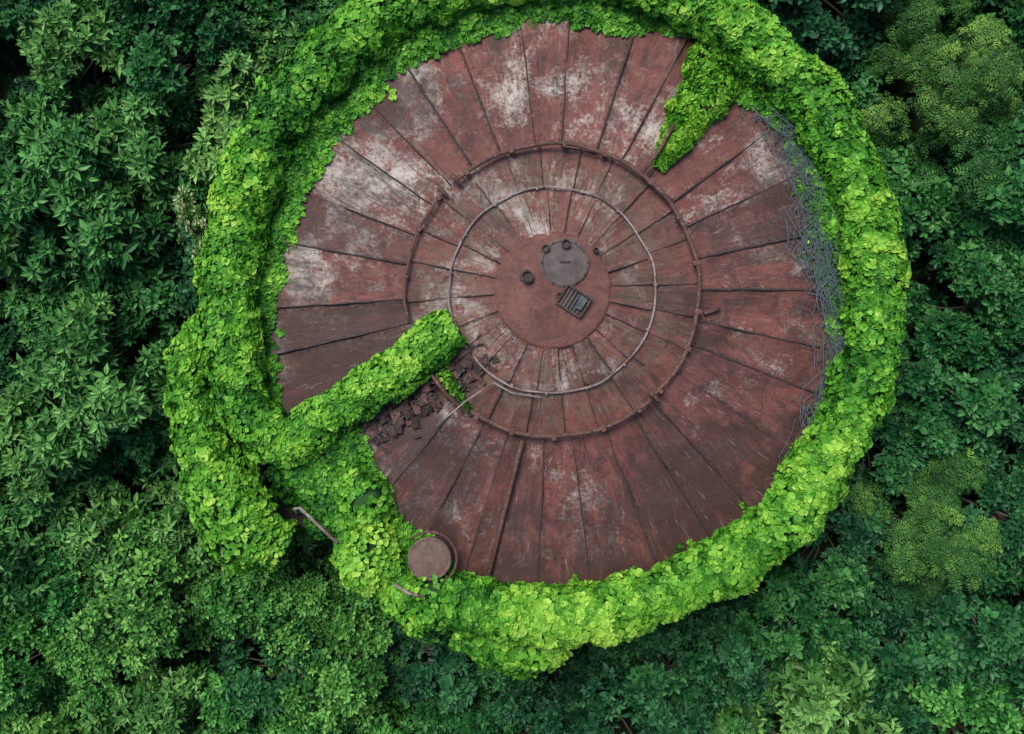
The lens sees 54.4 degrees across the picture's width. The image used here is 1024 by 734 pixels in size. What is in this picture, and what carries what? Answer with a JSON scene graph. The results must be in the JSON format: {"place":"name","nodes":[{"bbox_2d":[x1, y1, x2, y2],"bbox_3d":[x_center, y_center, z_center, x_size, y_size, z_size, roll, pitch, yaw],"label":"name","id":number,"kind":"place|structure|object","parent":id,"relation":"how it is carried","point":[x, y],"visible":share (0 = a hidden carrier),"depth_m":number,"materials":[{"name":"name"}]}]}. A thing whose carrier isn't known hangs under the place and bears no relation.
{"place":"outdoors","nodes":[
{"label":"outdoors","id":0,"kind":"place"},
{"bbox_2d":[0,0,1023,733],"bbox_3d":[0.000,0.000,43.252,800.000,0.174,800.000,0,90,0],"label":"ground","id":1,"kind":"structure","parent":0,"point":[902,86],"depth_m":43.25,"materials":[{"name":"black soil"}]},
{"bbox_2d":[0,252,42,318],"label":"bushy tree","id":2,"kind":"object","parent":1,"relation":"on","point":[29,287],"visible":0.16,"depth_m":41.22,"materials":[{"name":"green plant"}]},
{"bbox_2d":[0,316,46,396],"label":"dark leaved tree","id":3,"kind":"object","parent":1,"relation":"on","point":[8,336],"visible":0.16,"depth_m":40.10,"materials":[{"name":"green plant"}]},
{"bbox_2d":[0,0,50,49],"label":"dark leaved tree","id":4,"kind":"object","parent":1,"relation":"on","point":[2,2],"visible":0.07,"depth_m":39.55,"materials":[{"name":"green plant"}]},
{"bbox_2d":[0,73,68,164],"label":"dark leaved tree","id":5,"kind":"object","parent":1,"relation":"on","point":[27,86],"visible":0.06,"depth_m":39.99,"materials":[{"name":"green plant"}]},
{"bbox_2d":[0,159,71,286],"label":"broadleaf tree","id":6,"kind":"object","parent":1,"relation":"on","point":[10,242],"visible":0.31,"depth_m":38.48,"materials":[{"name":"green plant"}]},
{"bbox_2d":[0,591,78,726],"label":"bushy tree","id":7,"kind":"object","parent":1,"relation":"on","point":[19,628],"visible":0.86,"depth_m":39.64,"materials":[{"name":"green plant"}]},
{"bbox_2d":[0,465,79,615],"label":"broadleaf tree","id":8,"kind":"object","parent":1,"relation":"on","point":[21,564],"visible":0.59,"depth_m":38.72,"materials":[{"name":"green plant"}]},
{"bbox_2d":[0,273,81,357],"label":"broadleaf tree","id":9,"kind":"object","parent":1,"relation":"on","point":[27,309],"visible":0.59,"depth_m":39.78,"materials":[{"name":"green plant"}]},
{"bbox_2d":[0,372,88,514],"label":"broadleaf tree","id":10,"kind":"object","parent":1,"relation":"on","point":[14,464],"visible":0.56,"depth_m":38.00,"materials":[{"name":"green plant"}]},
{"bbox_2d":[0,0,92,39],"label":"dark leaved tree","id":11,"kind":"object","parent":1,"relation":"on","point":[24,8],"visible":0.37,"depth_m":39.53,"materials":[{"name":"green plant"}]},
{"bbox_2d":[29,718,72,733],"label":"broadleaf tree","id":12,"kind":"object","parent":1,"relation":"on","point":[45,728],"visible":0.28,"depth_m":39.89,"materials":[{"name":"green plant"}]},
{"bbox_2d":[2,531,113,655],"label":"bushy tree","id":13,"kind":"object","parent":1,"relation":"on","point":[65,606],"visible":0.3,"depth_m":39.02,"materials":[{"name":"green plant"}]},
{"bbox_2d":[0,71,125,192],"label":"broadleaf tree","id":14,"kind":"object","parent":1,"relation":"on","point":[31,114],"visible":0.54,"depth_m":38.42,"materials":[{"name":"green plant"}]},
{"bbox_2d":[0,702,136,733],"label":"bushy tree","id":15,"kind":"object","parent":1,"relation":"on","point":[12,726],"visible":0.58,"depth_m":39.81,"materials":[{"name":"green plant"}]},
{"bbox_2d":[9,0,170,117],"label":"broadleaf tree","id":16,"kind":"object","parent":1,"relation":"on","point":[54,42],"visible":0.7,"depth_m":38.36,"materials":[{"name":"green plant"}]},
{"bbox_2d":[0,287,180,480],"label":"broadleaf tree","id":17,"kind":"object","parent":1,"relation":"on","point":[72,436],"visible":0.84,"depth_m":36.75,"materials":[{"name":"green plant"}]},
{"bbox_2d":[0,101,201,309],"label":"broadleaf tree","id":18,"kind":"object","parent":1,"relation":"on","point":[96,218],"visible":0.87,"depth_m":37.03,"materials":[{"name":"green plant"}]},
{"bbox_2d":[41,632,175,733],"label":"bushy tree","id":19,"kind":"object","parent":1,"relation":"on","point":[74,665],"visible":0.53,"depth_m":39.78,"materials":[{"name":"green plant"}]},
{"bbox_2d":[37,464,186,622],"bbox_3d":[-17.291,7.015,40.483,6.619,6.054,6.717,36,92,-3],"label":"broadleaf tree","id":20,"kind":"object","parent":1,"relation":"on","point":[85,541],"visible":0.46,"depth_m":39.20,"materials":[{"name":"green plant"}]},
{"bbox_2d":[79,365,181,485],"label":"dark leaved tree","id":21,"kind":"object","parent":1,"relation":"on","point":[140,445],"visible":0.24,"depth_m":39.41,"materials":[{"name":"green plant"}]},
{"bbox_2d":[73,233,198,366],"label":"dark leaved tree","id":22,"kind":"object","parent":1,"relation":"on","point":[130,325],"visible":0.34,"depth_m":38.90,"materials":[{"name":"green plant"}]},
{"bbox_2d":[40,511,233,680],"bbox_3d":[-15.030,9.201,40.340,8.265,6.394,6.497,-20,89,1],"label":"bushy tree","id":23,"kind":"object","parent":1,"relation":"on","point":[117,637],"visible":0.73,"depth_m":38.49,"materials":[{"name":"green plant"}]},
{"bbox_2d":[78,67,205,231],"bbox_3d":[-14.676,-8.918,40.450,6.970,6.166,6.977,24,94,4],"label":"broadleaf tree","id":24,"kind":"object","parent":1,"relation":"on","point":[143,156],"visible":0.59,"depth_m":38.80,"materials":[{"name":"green plant"}]},
{"bbox_2d":[132,349,162,421],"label":"broadleaf tree","id":25,"kind":"object","parent":1,"relation":"on","point":[137,355],"depth_m":41.94,"materials":[{"name":"green plant"}]},
{"bbox_2d":[80,666,222,733],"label":"broadleaf tree","id":26,"kind":"object","parent":1,"relation":"on","point":[147,717],"visible":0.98,"depth_m":39.45,"materials":[{"name":"green plant"}]},
{"bbox_2d":[80,0,232,54],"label":"broadleaf tree","id":27,"kind":"object","parent":1,"relation":"on","point":[111,9],"visible":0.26,"depth_m":38.81,"materials":[{"name":"green plant"}]},
{"bbox_2d":[121,154,215,276],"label":"broadleaf tree","id":28,"kind":"object","parent":1,"relation":"on","point":[199,193],"visible":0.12,"depth_m":39.44,"materials":[{"name":"green plant"}]},
{"bbox_2d":[108,475,238,609],"bbox_3d":[-13.618,7.240,40.691,5.972,5.592,6.061,10,91,4],"label":"broadleaf tree","id":29,"kind":"object","parent":1,"relation":"on","point":[173,513],"visible":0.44,"depth_m":39.49,"materials":[{"name":"green plant"}]},
{"bbox_2d":[147,209,208,345],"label":"dark leaved tree","id":30,"kind":"object","parent":1,"relation":"on","point":[177,258],"visible":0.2,"depth_m":39.33,"materials":[{"name":"green plant"}]},
{"bbox_2d":[107,0,261,133],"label":"dark leaved tree","id":31,"kind":"object","parent":1,"relation":"on","point":[149,46],"visible":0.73,"depth_m":38.34,"materials":[{"name":"green plant"}]},
{"bbox_2d":[173,185,209,281],"bbox_3d":[-12.191,-4.958,40.360,2.473,6.301,4.214,0,90,0],"label":"flowering shrub","id":32,"kind":"object","parent":1,"relation":"on","point":[199,221],"visible":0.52,"depth_m":38.19,"materials":[{"name":"green plant"}]},
{"bbox_2d":[172,659,269,733],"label":"bushy tree","id":33,"kind":"object","parent":1,"relation":"on","point":[210,699],"visible":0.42,"depth_m":39.41,"materials":[{"name":"green plant"}]},
{"bbox_2d":[162,66,311,196],"bbox_3d":[-11.265,-9.341,40.898,6.538,5.688,6.743,-3,94,-1],"label":"broadleaf tree","id":34,"kind":"object","parent":1,"relation":"on","point":[224,105],"visible":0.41,"depth_m":38.83,"materials":[{"name":"green plant"}]},
{"bbox_2d":[181,544,306,645],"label":"bushy tree","id":35,"kind":"object","parent":1,"relation":"on","point":[217,611],"visible":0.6,"depth_m":39.41,"materials":[{"name":"green plant"}]},
{"bbox_2d":[222,718,265,733],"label":"dark leaved tree","id":36,"kind":"object","parent":1,"relation":"on","point":[260,729],"visible":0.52,"depth_m":39.58,"materials":[{"name":"green plant"}]},
{"bbox_2d":[186,0,311,106],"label":"broadleaf tree","id":37,"kind":"object","parent":1,"relation":"on","point":[274,50],"visible":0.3,"depth_m":39.66,"materials":[{"name":"green plant"}]},
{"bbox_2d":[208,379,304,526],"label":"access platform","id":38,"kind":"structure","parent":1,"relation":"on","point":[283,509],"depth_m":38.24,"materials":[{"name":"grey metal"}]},
{"bbox_2d":[222,0,304,40],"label":"dark leaved tree","id":39,"kind":"object","parent":1,"relation":"on","point":[274,12],"visible":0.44,"depth_m":40.09,"materials":[{"name":"green plant"}]},
{"bbox_2d":[216,599,360,733],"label":"dark leaved tree","id":40,"kind":"object","parent":1,"relation":"on","point":[236,651],"visible":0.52,"depth_m":39.29,"materials":[{"name":"green plant"}]},
{"bbox_2d":[251,524,348,622],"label":"bushy tree","id":41,"kind":"object","parent":1,"relation":"on","point":[304,603],"visible":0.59,"depth_m":39.69,"materials":[{"name":"green plant"}]},
{"bbox_2d":[283,0,348,59],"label":"dark leaved tree","id":42,"kind":"object","parent":1,"relation":"on","point":[311,19],"visible":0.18,"depth_m":40.23,"materials":[{"name":"green plant"}]},
{"bbox_2d":[257,688,390,733],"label":"bushy tree","id":43,"kind":"object","parent":1,"relation":"on","point":[273,727],"visible":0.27,"depth_m":39.13,"materials":[{"name":"green plant"}]},
{"bbox_2d":[313,0,347,24],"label":"broadleaf tree","id":44,"kind":"object","parent":1,"relation":"on","point":[323,5],"visible":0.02,"depth_m":40.56,"materials":[{"name":"green plant"}]},
{"bbox_2d":[262,591,409,733],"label":"bushy tree","id":45,"kind":"object","parent":1,"relation":"on","point":[348,703],"visible":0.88,"depth_m":39.02,"materials":[{"name":"green plant"}]},
{"bbox_2d":[311,573,408,662],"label":"bushy tree","id":46,"kind":"object","parent":1,"relation":"on","point":[368,607],"visible":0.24,"depth_m":39.91,"materials":[{"name":"green plant"}]},
{"bbox_2d":[367,691,432,733],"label":"bushy tree","id":47,"kind":"object","parent":1,"relation":"on","point":[385,722],"visible":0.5,"depth_m":40.23,"materials":[{"name":"green plant"}]},
{"bbox_2d":[371,620,498,713],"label":"dark leaved tree","id":48,"kind":"object","parent":1,"relation":"on","point":[454,688],"visible":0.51,"depth_m":39.51,"materials":[{"name":"green plant"}]},
{"bbox_2d":[409,663,525,733],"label":"dark leaved tree","id":49,"kind":"object","parent":1,"relation":"on","point":[441,720],"visible":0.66,"depth_m":39.60,"materials":[{"name":"green plant"}]},
{"bbox_2d":[451,632,556,707],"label":"dark leaved tree","id":50,"kind":"object","parent":1,"relation":"on","point":[481,676],"visible":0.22,"depth_m":40.16,"materials":[{"name":"green plant"}]},
{"bbox_2d":[0,0,1022,733],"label":"undergrowth","id":51,"kind":"object","parent":1,"relation":"on","point":[190,658],"visible":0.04,"depth_m":42.39,"materials":[{"name":"green plant"}]},
{"bbox_2d":[473,667,601,733],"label":"dark leaved tree","id":52,"kind":"object","parent":1,"relation":"on","point":[550,717],"visible":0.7,"depth_m":39.70,"materials":[{"name":"green plant"}]},
{"bbox_2d":[267,12,837,584],"bbox_3d":[1.400,-2.660,38.562,22.400,9.276,22.400,0,90,0],"label":"storage tank","id":53,"kind":"object","parent":1,"relation":"on","point":[569,442],"visible":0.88,"depth_m":35.13,"materials":[{"name":"metal"}]},
{"bbox_2d":[293,507,423,598],"bbox_3d":[-5.396,6.505,34.883,5.545,1.275,0.449,34,90,0],"label":"handrail","id":54,"kind":"object","parent":53,"relation":"attached to","point":[318,525],"visible":0.92,"depth_m":34.85,"materials":[{"name":"grey metal"}]},
{"bbox_2d":[408,531,457,582],"bbox_3d":[-2.764,6.633,35.145,1.753,1.010,1.851,0,90,0],"label":"round hatch","id":55,"kind":"object","parent":53,"relation":"on","point":[429,556],"visible":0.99,"depth_m":34.68,"materials":[{"name":"metal"}]},
{"bbox_2d":[162,0,911,679],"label":"ivy","id":56,"kind":"object","parent":53,"relation":"attached to","point":[332,74],"visible":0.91,"depth_m":34.64,"materials":[{"name":"green plant"}]},
{"bbox_2d":[740,105,852,484],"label":"dead vines","id":57,"kind":"object","parent":53,"relation":"on","point":[805,239],"visible":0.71,"depth_m":35.30,"materials":[{"name":"plant"}]},
{"bbox_2d":[568,641,662,688],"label":"dark leaved tree","id":58,"kind":"object","parent":1,"relation":"on","point":[579,662],"visible":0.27,"depth_m":40.86,"materials":[{"name":"green plant"}]},
{"bbox_2d":[566,662,715,733],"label":"dark leaved tree","id":59,"kind":"object","parent":1,"relation":"on","point":[604,710],"visible":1,"depth_m":38.90,"materials":[{"name":"green plant"}]},
{"bbox_2d":[595,615,740,733],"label":"dark leaved tree","id":60,"kind":"object","parent":1,"relation":"on","point":[666,641],"visible":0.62,"depth_m":39.77,"materials":[{"name":"green plant"}]},
{"bbox_2d":[677,596,798,713],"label":"dark leaved tree","id":61,"kind":"object","parent":1,"relation":"on","point":[747,685],"visible":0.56,"depth_m":39.95,"materials":[{"name":"green plant"}]},
{"bbox_2d":[720,691,776,733],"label":"dark leaved tree","id":62,"kind":"object","parent":1,"relation":"on","point":[733,726],"visible":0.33,"depth_m":39.98,"materials":[{"name":"green plant"}]},
{"bbox_2d":[755,0,811,18],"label":"dark leaved tree","id":63,"kind":"object","parent":1,"relation":"on","point":[765,4],"visible":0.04,"depth_m":40.60,"materials":[{"name":"green plant"}]},
{"bbox_2d":[768,1,826,61],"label":"acacia tree","id":64,"kind":"object","parent":1,"relation":"on","point":[821,58],"visible":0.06,"depth_m":40.97,"materials":[{"name":"green plant"}]},
{"bbox_2d":[730,554,879,671],"bbox_3d":[12.060,9.983,40.797,6.400,5.644,5.141,11,86,-3],"label":"dark leaved tree","id":65,"kind":"object","parent":1,"relation":"on","point":[854,598],"visible":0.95,"depth_m":39.11,"materials":[{"name":"green plant"}]},
{"bbox_2d":[711,635,902,733],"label":"broadleaf tree","id":66,"kind":"object","parent":1,"relation":"on","point":[821,710],"visible":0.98,"depth_m":38.55,"materials":[{"name":"green plant"}]},
{"bbox_2d":[758,0,895,68],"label":"dark leaved tree","id":67,"kind":"object","parent":1,"relation":"on","point":[838,37],"visible":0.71,"depth_m":38.60,"materials":[{"name":"green plant"}]},
{"bbox_2d":[765,598,888,716],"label":"dark leaved tree","id":68,"kind":"object","parent":1,"relation":"on","point":[781,664],"visible":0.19,"depth_m":40.38,"materials":[{"name":"green plant"}]},
{"bbox_2d":[778,462,894,590],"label":"dark leaved tree","id":69,"kind":"object","parent":1,"relation":"on","point":[857,538],"visible":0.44,"depth_m":40.15,"materials":[{"name":"green plant"}]},
{"bbox_2d":[813,35,898,118],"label":"dark leaved tree","id":70,"kind":"object","parent":1,"relation":"on","point":[861,83],"visible":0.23,"depth_m":39.93,"materials":[{"name":"green plant"}]},
{"bbox_2d":[839,674,935,733],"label":"dark leaved tree","id":71,"kind":"object","parent":1,"relation":"on","point":[917,722],"visible":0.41,"depth_m":38.84,"materials":[{"name":"green plant"}]},
{"bbox_2d":[850,383,925,496],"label":"dark leaved tree","id":72,"kind":"object","parent":1,"relation":"on","point":[892,441],"visible":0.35,"depth_m":39.87,"materials":[{"name":"green plant"}]},
{"bbox_2d":[849,556,933,644],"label":"dark leaved tree","id":73,"kind":"object","parent":1,"relation":"on","point":[887,620],"visible":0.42,"depth_m":40.27,"materials":[{"name":"green plant"}]},
{"bbox_2d":[864,102,925,180],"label":"dark leaved tree","id":74,"kind":"object","parent":1,"relation":"on","point":[889,144],"visible":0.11,"depth_m":41.52,"materials":[{"name":"green plant"}]},
{"bbox_2d":[845,592,973,733],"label":"dark leaved tree","id":75,"kind":"object","parent":1,"relation":"on","point":[906,661],"visible":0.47,"depth_m":39.17,"materials":[{"name":"green plant"}]},
{"bbox_2d":[872,0,960,42],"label":"acacia tree","id":76,"kind":"object","parent":1,"relation":"on","point":[895,8],"visible":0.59,"depth_m":39.35,"materials":[{"name":"green plant"}]},
{"bbox_2d":[830,448,1004,608],"bbox_3d":[16.766,6.489,40.760,7.132,5.441,7.157,23,86,1],"label":"acacia tree","id":77,"kind":"object","parent":1,"relation":"on","point":[944,492],"visible":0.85,"depth_m":39.23,"materials":[{"name":"green plant"}]},
{"bbox_2d":[877,131,966,264],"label":"dark leaved tree","id":78,"kind":"object","parent":1,"relation":"on","point":[918,209],"visible":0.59,"depth_m":39.86,"materials":[{"name":"green plant"}]},
{"bbox_2d":[856,0,1023,172],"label":"acacia tree","id":79,"kind":"object","parent":1,"relation":"on","point":[919,43],"visible":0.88,"depth_m":38.46,"materials":[{"name":"green plant"}]},
{"bbox_2d":[868,533,1023,675],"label":"dark leaved tree","id":80,"kind":"object","parent":1,"relation":"on","point":[1001,634],"visible":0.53,"depth_m":38.73,"materials":[{"name":"green plant"}]},
{"bbox_2d":[883,304,1019,468],"bbox_3d":[16.947,0.688,40.806,7.653,5.576,6.421,14,90,0],"label":"dark leaved tree","id":81,"kind":"object","parent":1,"relation":"on","point":[929,376],"visible":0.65,"depth_m":39.03,"materials":[{"name":"green plant"}]},
{"bbox_2d":[892,660,1023,733],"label":"bushy tree","id":82,"kind":"object","parent":1,"relation":"on","point":[977,706],"visible":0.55,"depth_m":38.73,"materials":[{"name":"green plant"}]},
{"bbox_2d":[900,0,1018,41],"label":"acacia tree","id":83,"kind":"object","parent":1,"relation":"on","point":[963,11],"visible":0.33,"depth_m":40.15,"materials":[{"name":"green plant"}]},
{"bbox_2d":[905,227,1023,377],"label":"dark leaved tree","id":84,"kind":"object","parent":1,"relation":"on","point":[998,286],"visible":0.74,"depth_m":38.99,"materials":[{"name":"green plant"}]},
{"bbox_2d":[908,366,1020,488],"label":"dark leaved tree","id":85,"kind":"object","parent":1,"relation":"on","point":[977,440],"visible":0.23,"depth_m":39.68,"materials":[{"name":"green plant"}]},
{"bbox_2d":[910,95,1023,228],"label":"tree","id":86,"kind":"object","parent":1,"relation":"on","point":[987,171],"visible":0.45,"depth_m":38.66,"materials":[{"name":"green plant"}]},
{"bbox_2d":[911,443,1023,580],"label":"dark leaved tree","id":87,"kind":"object","parent":1,"relation":"on","point":[994,490],"visible":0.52,"depth_m":40.10,"materials":[{"name":"green plant"}]},
{"bbox_2d":[919,295,1023,406],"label":"dark leaved tree","id":88,"kind":"object","parent":1,"relation":"on","point":[1015,356],"visible":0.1,"depth_m":39.52,"materials":[{"name":"green plant"}]},
{"bbox_2d":[931,109,1023,248],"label":"dark leaved tree","id":89,"kind":"object","parent":1,"relation":"on","point":[968,219],"visible":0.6,"depth_m":38.96,"materials":[{"name":"green plant"}]},
{"bbox_2d":[936,0,1023,105],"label":"dark leaved tree","id":90,"kind":"object","parent":1,"relation":"on","point":[1015,21],"visible":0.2,"depth_m":39.26,"materials":[{"name":"green plant"}]},
{"bbox_2d":[952,593,1023,732],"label":"dark leaved tree","id":91,"kind":"object","parent":1,"relation":"on","point":[982,662],"visible":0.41,"depth_m":39.12,"materials":[{"name":"green plant"}]},
{"bbox_2d":[956,197,1023,328],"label":"broadleaf tree","id":92,"kind":"object","parent":1,"relation":"on","point":[1010,234],"visible":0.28,"depth_m":40.03,"materials":[{"name":"green plant"}]},
{"bbox_2d":[970,0,1017,70],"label":"dark leaved tree","id":93,"kind":"object","parent":1,"relation":"on","point":[989,4],"visible":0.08,"depth_m":39.60,"materials":[{"name":"green plant"}]},
{"bbox_2d":[967,693,1023,733],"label":"tree","id":94,"kind":"object","parent":1,"relation":"on","point":[1021,730],"visible":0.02,"depth_m":38.85,"materials":[{"name":"green plant"}]},
{"bbox_2d":[993,565,1023,621],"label":"dark leaved tree","id":95,"kind":"object","parent":1,"relation":"on","point":[1014,581],"visible":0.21,"depth_m":40.51,"materials":[{"name":"green plant"}]},
{"bbox_2d":[994,390,1023,470],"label":"dark leaved tree","id":96,"kind":"object","parent":1,"relation":"on","point":[1020,438],"visible":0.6,"depth_m":40.57,"materials":[{"name":"green plant"}]},
{"bbox_2d":[996,472,1023,574],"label":"dark leaved tree","id":97,"kind":"object","parent":1,"relation":"on","point":[1009,508],"visible":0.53,"depth_m":40.24,"materials":[{"name":"green plant"}]},
{"bbox_2d":[997,69,1023,189],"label":"acacia tree","id":98,"kind":"object","parent":1,"relation":"on","point":[1017,100],"visible":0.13,"depth_m":39.82,"materials":[{"name":"green plant"}]}
]}

